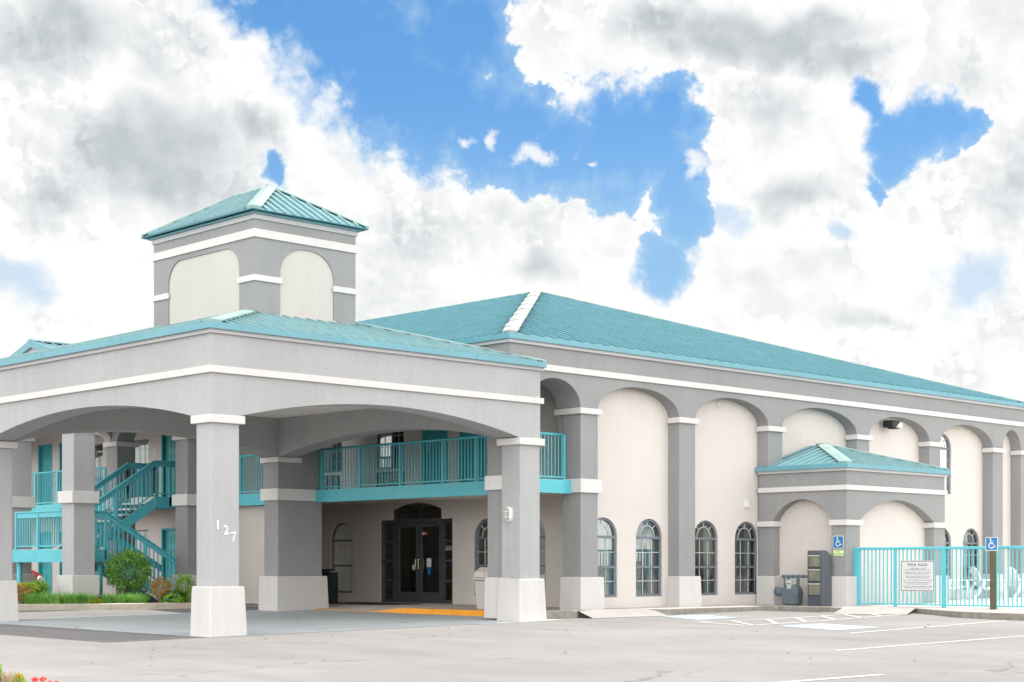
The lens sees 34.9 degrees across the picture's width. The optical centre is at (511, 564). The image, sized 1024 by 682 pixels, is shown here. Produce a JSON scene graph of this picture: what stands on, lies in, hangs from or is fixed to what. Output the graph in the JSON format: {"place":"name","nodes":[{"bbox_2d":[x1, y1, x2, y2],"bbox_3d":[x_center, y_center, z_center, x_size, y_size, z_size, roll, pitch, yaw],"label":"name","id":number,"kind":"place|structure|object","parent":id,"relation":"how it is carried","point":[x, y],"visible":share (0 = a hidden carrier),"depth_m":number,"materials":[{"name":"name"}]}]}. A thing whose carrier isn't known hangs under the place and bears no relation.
{"place":"outdoors","nodes":[
{"label":"outdoors","id":0,"kind":"place"},
{"bbox_2d":[0,610,561,637],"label":"driveway pavement","id":1,"kind":"structure","parent":0,"point":[261,622],"depth_m":34.92,"materials":[{"name":"grey concrete"}]},
{"bbox_2d":[329,602,418,604],"bbox_3d":[-3.700,1.044,43.551,1.500,0.012,2.300,0,0,-44],"label":"door mat","id":2,"kind":"object","parent":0,"point":[370,603],"depth_m":43.36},
{"bbox_2d":[247,601,559,610],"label":"entrance sidewalk","id":3,"kind":"structure","parent":0,"point":[356,607],"depth_m":41.28,"materials":[{"name":"concrete"}]},
{"bbox_2d":[322,569,337,602],"bbox_3d":[-4.998,0.585,44.674,0.340,0.930,0.320,0,0,-44],"label":"ash bin","id":4,"kind":"object","parent":3,"relation":"on","point":[332,577],"visible":0.8,"depth_m":44.56,"materials":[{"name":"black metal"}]},
{"bbox_2d":[472,567,487,609],"bbox_3d":[-0.547,0.555,37.555,0.565,0.990,0.550,0,0,-44],"label":"trash can","id":5,"kind":"object","parent":3,"relation":"on","point":[480,575],"visible":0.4,"depth_m":37.42,"materials":[{"name":"beige plastic"}]},
{"bbox_2d":[0,588,1023,681],"bbox_3d":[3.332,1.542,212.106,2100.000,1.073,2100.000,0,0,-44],"label":"ground","id":6,"kind":"structure","parent":0,"point":[646,649],"depth_m":24.64,"materials":[{"name":"concrete"}]},
{"bbox_2d":[32,570,43,593],"bbox_3d":[-16.056,0.310,49.762,1.880,1.420,4.578,0,0,-44],"label":"parked car","id":7,"kind":"object","parent":6,"relation":"on","point":[39,575],"visible":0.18,"depth_m":48.69,"materials":[{"name":"red paint"}]},
{"bbox_2d":[9,338,110,597],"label":"stair tower","id":8,"kind":"structure","parent":6,"relation":"on","point":[78,497],"depth_m":41.49,"materials":[{"name":"grey paint"}]},
{"bbox_2d":[12,460,176,601],"bbox_3d":[-10.975,-0.739,44.665,4.523,4.358,2.875,0,0,-44],"label":"outdoor staircase","id":9,"kind":"structure","parent":6,"relation":"on","point":[107,520],"depth_m":44.24,"materials":[{"name":"metal"}]},
{"bbox_2d":[19,600,171,603],"bbox_3d":[-13.576,1.150,42.245,9.300,0.300,7.630,0,0,-44],"label":"planting bed","id":10,"kind":"object","parent":6,"relation":"on","point":[150,601],"visible":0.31,"depth_m":42.88,"materials":[{"name":"brown soil"}]},
{"bbox_2d":[17,583,31,603],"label":"nandina shrub","id":11,"kind":"object","parent":10,"relation":"on","point":[23,591],"visible":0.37,"depth_m":40.54,"materials":[{"name":"brown plant"}]},
{"bbox_2d":[18,581,39,603],"bbox_3d":[-12.232,0.730,40.984,0.654,0.648,0.673,0,0,3],"label":"yellow green shrub","id":12,"kind":"object","parent":10,"relation":"on","point":[33,587],"visible":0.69,"depth_m":40.96,"materials":[{"name":"green plant"}]},
{"bbox_2d":[28,578,50,594],"bbox_3d":[-12.045,0.695,41.383,0.698,0.720,0.636,0,0,-44],"label":"evergreen shrub","id":13,"kind":"object","parent":10,"relation":"on","point":[43,586],"visible":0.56,"depth_m":41.33,"materials":[{"name":"green plant"}]},
{"bbox_2d":[21,590,80,603],"bbox_3d":[-11.523,0.834,40.672,1.918,0.411,1.077,0,0,-20],"label":"grass clump","id":14,"kind":"object","parent":10,"relation":"on","point":[51,598],"visible":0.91,"depth_m":40.57,"materials":[{"name":"green plant"}]},
{"bbox_2d":[69,591,97,603],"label":"grass clump","id":15,"kind":"object","parent":10,"relation":"on","point":[82,599],"visible":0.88,"depth_m":40.85,"materials":[{"name":"green plant"}]},
{"bbox_2d":[87,596,106,603],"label":"hosta plant","id":16,"kind":"object","parent":10,"relation":"on","point":[96,600],"visible":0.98,"depth_m":40.96,"materials":[{"name":"green plant"}]},
{"bbox_2d":[93,591,150,602],"bbox_3d":[-9.869,0.852,41.389,1.695,0.377,1.015,0,0,-20],"label":"grass clump","id":17,"kind":"object","parent":10,"relation":"on","point":[128,598],"visible":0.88,"depth_m":41.30,"materials":[{"name":"green plant"}]},
{"bbox_2d":[104,547,154,594],"bbox_3d":[-9.870,0.283,42.059,1.322,1.543,1.277,0,0,23],"label":"round bush","id":18,"kind":"object","parent":10,"relation":"on","point":[114,565],"visible":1,"depth_m":41.87,"materials":[{"name":"green plant"}]},
{"bbox_2d":[149,576,173,602],"bbox_3d":[-9.057,0.669,42.046,0.687,0.773,0.680,0,0,-44],"label":"nandina shrub","id":19,"kind":"object","parent":10,"relation":"on","point":[156,590],"visible":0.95,"depth_m":41.98,"materials":[{"name":"brown plant"}]},
{"bbox_2d":[159,589,190,602],"bbox_3d":[-8.687,0.861,41.992,0.962,0.446,0.918,0,0,-44],"label":"hosta plant","id":20,"kind":"object","parent":10,"relation":"on","point":[180,597],"visible":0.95,"depth_m":41.84,"materials":[{"name":"green plant"}]},
{"bbox_2d":[173,573,194,601],"bbox_3d":[-8.529,0.614,42.334,0.648,0.880,0.610,0,0,-44],"label":"evergreen shrub","id":21,"kind":"object","parent":10,"relation":"on","point":[187,580],"visible":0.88,"depth_m":42.29,"materials":[{"name":"green plant"}]},
{"bbox_2d":[18,602,190,609],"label":"bed kerb","id":22,"kind":"structure","parent":6,"relation":"on","point":[125,606],"depth_m":40.84,"materials":[{"name":"beige concrete"}]},
{"bbox_2d":[317,608,483,615],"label":"kerb","id":23,"kind":"structure","parent":6,"relation":"on","point":[443,611],"depth_m":38.40,"materials":[{"name":"orange paint"}]},
{"bbox_2d":[32,290,1023,618],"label":"motel building","id":24,"kind":"structure","parent":6,"relation":"on","point":[652,456],"depth_m":41.53,"materials":[{"name":"grey paint"}]},
{"bbox_2d":[38,444,51,504],"bbox_3d":[-15.749,-2.985,55.150,0.180,2.140,0.950,0,0,-44],"label":"door","id":25,"kind":"structure","parent":24,"relation":"in","point":[44,451],"depth_m":55.29,"materials":[{"name":"teal paint"}]},
{"bbox_2d":[38,531,51,593],"bbox_3d":[-15.749,-0.050,55.150,0.180,2.140,0.950,0,0,-44],"label":"door","id":26,"kind":"structure","parent":24,"relation":"in","point":[44,568],"depth_m":55.23,"materials":[{"name":"teal paint"}]},
{"bbox_2d":[59,443,61,490],"bbox_3d":[-14.733,-2.985,54.102,0.180,2.140,0.950,0,0,-44],"label":"door","id":27,"kind":"structure","parent":24,"relation":"in","point":[60,444],"depth_m":54.37,"materials":[{"name":"teal paint"}]},
{"bbox_2d":[59,531,61,574],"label":"door","id":28,"kind":"structure","parent":24,"relation":"in","point":[60,563],"depth_m":54.37,"materials":[{"name":"teal paint"}]},
{"bbox_2d":[95,444,102,487],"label":"window","id":29,"kind":"structure","parent":24,"relation":"in","point":[96,445],"depth_m":52.94,"materials":[{"name":"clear glass"}]},
{"bbox_2d":[134,439,147,470],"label":"window","id":30,"kind":"structure","parent":24,"relation":"in","point":[141,452],"depth_m":50.96,"materials":[{"name":"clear glass"}]},
{"bbox_2d":[135,530,147,570],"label":"window","id":31,"kind":"structure","parent":24,"relation":"in","point":[139,531],"depth_m":51.03,"materials":[{"name":"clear glass"}]},
{"bbox_2d":[161,435,175,496],"bbox_3d":[-10.356,-2.985,49.585,0.180,2.140,0.950,0,0,-44],"label":"door","id":32,"kind":"structure","parent":24,"relation":"in","point":[168,446],"depth_m":49.81,"materials":[{"name":"teal paint"}]},
{"bbox_2d":[161,528,175,589],"bbox_3d":[-10.356,-0.050,49.585,0.180,2.140,0.950,0,0,-44],"label":"door","id":33,"kind":"structure","parent":24,"relation":"in","point":[168,535],"depth_m":49.77,"materials":[{"name":"teal paint"}]},
{"bbox_2d":[0,183,546,636],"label":"entrance canopy","id":34,"kind":"object","parent":24,"relation":"attached to","point":[257,339],"visible":0.95,"depth_m":33.53,"materials":[{"name":"grey paint"}]},
{"bbox_2d":[503,506,512,521],"bbox_3d":[-0.100,-1.080,34.883,0.132,0.330,0.210,0,0,-44],"label":"bulkhead light","id":35,"kind":"object","parent":34,"relation":"attached to","point":[508,514],"visible":1,"depth_m":34.84,"materials":[{"name":"white paint"}]},
{"bbox_2d":[322,444,341,472],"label":"window","id":36,"kind":"structure","parent":24,"relation":"in","point":[331,446],"depth_m":44.11,"materials":[{"name":"grey glass"}]},
{"bbox_2d":[332,523,351,592],"bbox_3d":[-4.848,-0.195,46.783,0.090,2.034,1.024,0,0,-44],"label":"window","id":37,"kind":"structure","parent":24,"relation":"in","point":[341,536],"depth_m":46.79,"materials":[{"name":"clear glass"}]},
{"bbox_2d":[377,432,403,468],"bbox_3d":[-3.079,-3.190,42.120,0.142,1.440,1.120,0,0,-44],"label":"window","id":38,"kind":"structure","parent":24,"relation":"in","point":[386,437],"depth_m":42.36,"materials":[{"name":"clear glass"}]},
{"bbox_2d":[381,503,452,603],"bbox_3d":[-2.581,-0.315,44.427,0.153,2.730,3.000,0,0,-44],"label":"entrance door","id":39,"kind":"structure","parent":24,"relation":"in","point":[419,596],"depth_m":44.40,"materials":[{"name":"brown metal"}]},
{"bbox_2d":[422,430,447,483],"bbox_3d":[-1.880,-2.985,40.838,0.180,2.140,0.950,0,0,-44],"label":"door","id":40,"kind":"structure","parent":24,"relation":"in","point":[426,434],"depth_m":40.94,"materials":[{"name":"teal paint"}]},
{"bbox_2d":[459,432,485,481],"bbox_3d":[-0.905,-2.985,39.833,0.180,2.140,0.950,0,0,-44],"label":"door","id":41,"kind":"structure","parent":24,"relation":"in","point":[461,434],"depth_m":40.00,"materials":[{"name":"teal paint"}]},
{"bbox_2d":[475,519,487,594],"bbox_3d":[-0.589,-0.195,42.388,0.090,2.034,1.024,0,0,-44],"label":"window","id":42,"kind":"structure","parent":24,"relation":"in","point":[481,540],"depth_m":42.59,"materials":[{"name":"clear glass"}]},
{"bbox_2d":[540,522,544,583],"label":"window","id":43,"kind":"structure","parent":24,"relation":"in","point":[542,532],"depth_m":41.00,"materials":[{"name":"clear glass"}]},
{"bbox_2d":[598,518,615,596],"bbox_3d":[2.040,-0.165,37.726,1.022,1.950,0.185,0,0,-44],"label":"window","id":44,"kind":"structure","parent":24,"relation":"in","point":[605,536],"depth_m":37.96,"materials":[{"name":"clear glass"}]},
{"bbox_2d":[636,519,660,596],"bbox_3d":[3.196,-0.165,38.847,1.022,1.950,0.185,0,0,-44],"label":"window","id":45,"kind":"structure","parent":24,"relation":"in","point":[651,537],"depth_m":39.06,"materials":[{"name":"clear glass"}]},
{"bbox_2d":[695,521,716,594],"bbox_3d":[4.718,-0.165,40.322,1.022,1.950,0.185,0,0,-44],"label":"window","id":46,"kind":"structure","parent":24,"relation":"in","point":[707,538],"depth_m":40.55,"materials":[{"name":"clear glass"}]},
{"bbox_2d":[735,522,756,594],"bbox_3d":[5.889,-0.165,41.456,1.022,1.950,0.185,0,0,-44],"label":"window","id":47,"kind":"structure","parent":24,"relation":"in","point":[747,539],"depth_m":41.69,"materials":[{"name":"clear glass"}]},
{"bbox_2d":[744,500,749,507],"bbox_3d":[5.965,-1.540,41.322,0.170,0.200,0.054,0,0,-44],"label":"wall box","id":48,"kind":"object","parent":24,"relation":"attached to","point":[746,503],"visible":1,"depth_m":41.28,"materials":[{"name":"white paint"}]},
{"bbox_2d":[755,443,950,605],"bbox_3d":[8.874,-1.002,42.215,4.740,4.405,2.840,0,0,-44],"label":"pool vestibule","id":49,"kind":"object","parent":24,"relation":"attached to","point":[818,496],"visible":0.8,"depth_m":41.18,"materials":[{"name":"beige paint"}]},
{"bbox_2d":[833,536,843,547],"bbox_3d":[7.991,-0.550,39.876,0.009,0.310,0.310,0,0,-44],"label":"access sign","id":50,"kind":"object","parent":49,"relation":"attached to","point":[838,541],"visible":1,"depth_m":39.87,"materials":[{"name":"blue metal"}]},
{"bbox_2d":[833,550,843,555],"bbox_3d":[7.994,-0.285,39.872,0.008,0.150,0.311,0,0,-44],"label":"van sign","id":51,"kind":"object","parent":49,"relation":"attached to","point":[838,552],"visible":1,"depth_m":39.87,"materials":[{"name":"green metal"}]},
{"bbox_2d":[883,420,901,428],"bbox_3d":[10.633,-3.902,45.458,0.440,0.235,0.350,0,0,-44],"label":"floodlight","id":52,"kind":"object","parent":24,"relation":"attached to","point":[892,424],"visible":1,"depth_m":45.33,"materials":[{"name":"black metal"}]},
{"bbox_2d":[940,434,949,493],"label":"window","id":53,"kind":"structure","parent":24,"relation":"in","point":[944,451],"depth_m":48.11,"materials":[{"name":"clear glass"}]},
{"bbox_2d":[945,530,949,578],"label":"window","id":54,"kind":"structure","parent":24,"relation":"in","point":[947,536],"depth_m":48.19,"materials":[{"name":"clear glass"}]},
{"bbox_2d":[963,528,977,589],"bbox_3d":[13.732,-0.165,49.056,0.984,1.874,0.186,0,0,-44],"label":"window","id":55,"kind":"structure","parent":24,"relation":"in","point":[968,540],"depth_m":49.17,"materials":[{"name":"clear glass"}]},
{"bbox_2d":[663,615,734,619],"bbox_3d":[4.200,1.171,36.188,1.212,0.030,2.194,0,0,-20],"label":"blue road marking","id":56,"kind":"object","parent":6,"relation":"on","point":[699,617],"visible":1,"depth_m":36.09,"materials":[{"name":"paint"}]},
{"bbox_2d":[785,623,877,629],"bbox_3d":[6.173,1.212,31.709,1.383,0.031,2.269,0,0,-27],"label":"parking marking","id":57,"kind":"object","parent":6,"relation":"on","point":[830,626],"visible":1,"depth_m":31.75,"materials":[{"name":"paint"}]},
{"bbox_2d":[703,614,1019,681],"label":"road marking","id":58,"kind":"object","parent":6,"relation":"on","point":[774,622],"visible":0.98,"depth_m":31.27,"materials":[{"name":"white paint"}]},
{"bbox_2d":[0,0,1023,451],"label":"sky","id":59,"kind":"structure","parent":0,"point":[838,179],"materials":[{"name":"white"}]},
{"bbox_2d":[546,597,1023,620],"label":"sidewalk","id":60,"kind":"structure","parent":0,"point":[997,614],"depth_m":37.58,"materials":[{"name":"concrete"}]},
{"bbox_2d":[579,607,914,617],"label":"kerb ramp","id":61,"kind":"structure","parent":60,"relation":"on","point":[608,613],"depth_m":37.07,"materials":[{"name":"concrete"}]},
{"bbox_2d":[774,575,807,605],"bbox_3d":[7.027,0.633,40.404,1.198,0.764,0.388,0,0,36],"label":"gas meter","id":62,"kind":"object","parent":60,"relation":"on","point":[790,594],"visible":0.99,"depth_m":40.32,"materials":[{"name":"grey paint"}]},
{"bbox_2d":[808,550,831,605],"bbox_3d":[7.531,0.335,39.911,0.435,1.360,0.440,0,0,-44],"label":"newspaper rack","id":63,"kind":"object","parent":60,"relation":"on","point":[819,577],"visible":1,"depth_m":39.76,"materials":[{"name":"grey metal"}]},
{"bbox_2d":[808,583,820,595],"bbox_3d":[7.392,0.610,39.776,0.027,0.330,0.390,0,0,-44],"label":"window frame","id":64,"kind":"structure","parent":63,"relation":"in","point":[815,583],"depth_m":39.75,"materials":[{"name":"grey metal"}]},
{"bbox_2d":[809,585,819,594],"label":"window","id":65,"kind":"structure","parent":63,"relation":"in","point":[813,589],"depth_m":39.78,"materials":[{"name":"plastic"}]},
{"bbox_2d":[808,569,820,581],"bbox_3d":[7.392,0.265,39.776,0.027,0.330,0.390,0,0,-44],"label":"window frame","id":66,"kind":"structure","parent":63,"relation":"in","point":[820,569],"depth_m":39.79,"materials":[{"name":"grey metal"}]},
{"bbox_2d":[809,570,819,580],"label":"window","id":67,"kind":"structure","parent":63,"relation":"in","point":[813,574],"depth_m":39.78,"materials":[{"name":"plastic"}]},
{"bbox_2d":[808,554,820,567],"bbox_3d":[7.392,-0.080,39.776,0.027,0.330,0.390,0,0,-44],"label":"window frame","id":68,"kind":"structure","parent":63,"relation":"in","point":[816,554],"depth_m":39.72,"materials":[{"name":"grey metal"}]},
{"bbox_2d":[809,556,819,565],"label":"window","id":69,"kind":"structure","parent":63,"relation":"in","point":[813,560],"depth_m":39.78,"materials":[{"name":"glass"}]},
{"bbox_2d":[854,546,1023,608],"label":"pool fence","id":70,"kind":"object","parent":60,"relation":"on","point":[857,564],"visible":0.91,"depth_m":38.20,"materials":[{"name":"teal metal"}]},
{"bbox_2d":[901,561,934,591],"bbox_3d":[9.630,0.270,38.651,0.011,0.730,0.910,0,0,-44],"label":"pool rules sign","id":71,"kind":"object","parent":70,"relation":"attached to","point":[917,575],"visible":1,"depth_m":38.63,"materials":[{"name":"white"}]},
{"bbox_2d":[990,551,995,609],"bbox_3d":[10.837,0.235,36.667,0.100,1.730,0.110,0,0,-44],"label":"sign post","id":72,"kind":"object","parent":60,"relation":"on","point":[992,580],"visible":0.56,"depth_m":36.63,"materials":[{"name":"green metal"}]},
{"bbox_2d":[985,537,997,550],"bbox_3d":[10.793,-0.465,36.625,0.009,0.310,0.310,0,0,-44],"label":"access sign","id":73,"kind":"object","parent":72,"relation":"attached to","point":[991,543],"visible":1,"depth_m":36.62,"materials":[{"name":"blue metal"}]},
{"bbox_2d":[865,597,1023,608],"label":"pool deck","id":74,"kind":"structure","parent":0,"point":[984,602],"depth_m":41.06,"materials":[{"name":"concrete"}]},
{"bbox_2d":[949,579,970,599],"bbox_3d":[12.427,0.533,46.301,0.990,0.950,0.840,0,0,-14],"label":"pool chair","id":75,"kind":"object","parent":74,"relation":"on","point":[950,583],"visible":0.34,"depth_m":46.09,"materials":[{"name":"white plastic"}]},
{"bbox_2d":[963,567,1005,599],"bbox_3d":[13.452,0.533,46.321,0.990,0.950,0.840,0,0,-6],"label":"pool chair","id":76,"kind":"object","parent":74,"relation":"on","point":[975,581],"visible":0.52,"depth_m":46.13,"materials":[{"name":"white plastic"}]},
{"bbox_2d":[998,567,1023,599],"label":"pool chair","id":77,"kind":"object","parent":74,"relation":"on","point":[1014,580],"visible":0.59,"depth_m":46.20,"materials":[{"name":"white plastic"}]},
{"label":"flower bed","id":78,"kind":"structure","parent":0,"visible":0},
{"bbox_2d":[0,670,17,681],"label":"twig shrub","id":79,"kind":"object","parent":78,"relation":"on","point":[2,679],"visible":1,"depth_m":17.95,"materials":[{"name":"beige plant"}]},
{"bbox_2d":[11,672,27,681],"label":"border shrub","id":80,"kind":"object","parent":78,"relation":"on","point":[21,676],"visible":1,"depth_m":17.97,"materials":[{"name":"yellow plant"}]}
]}

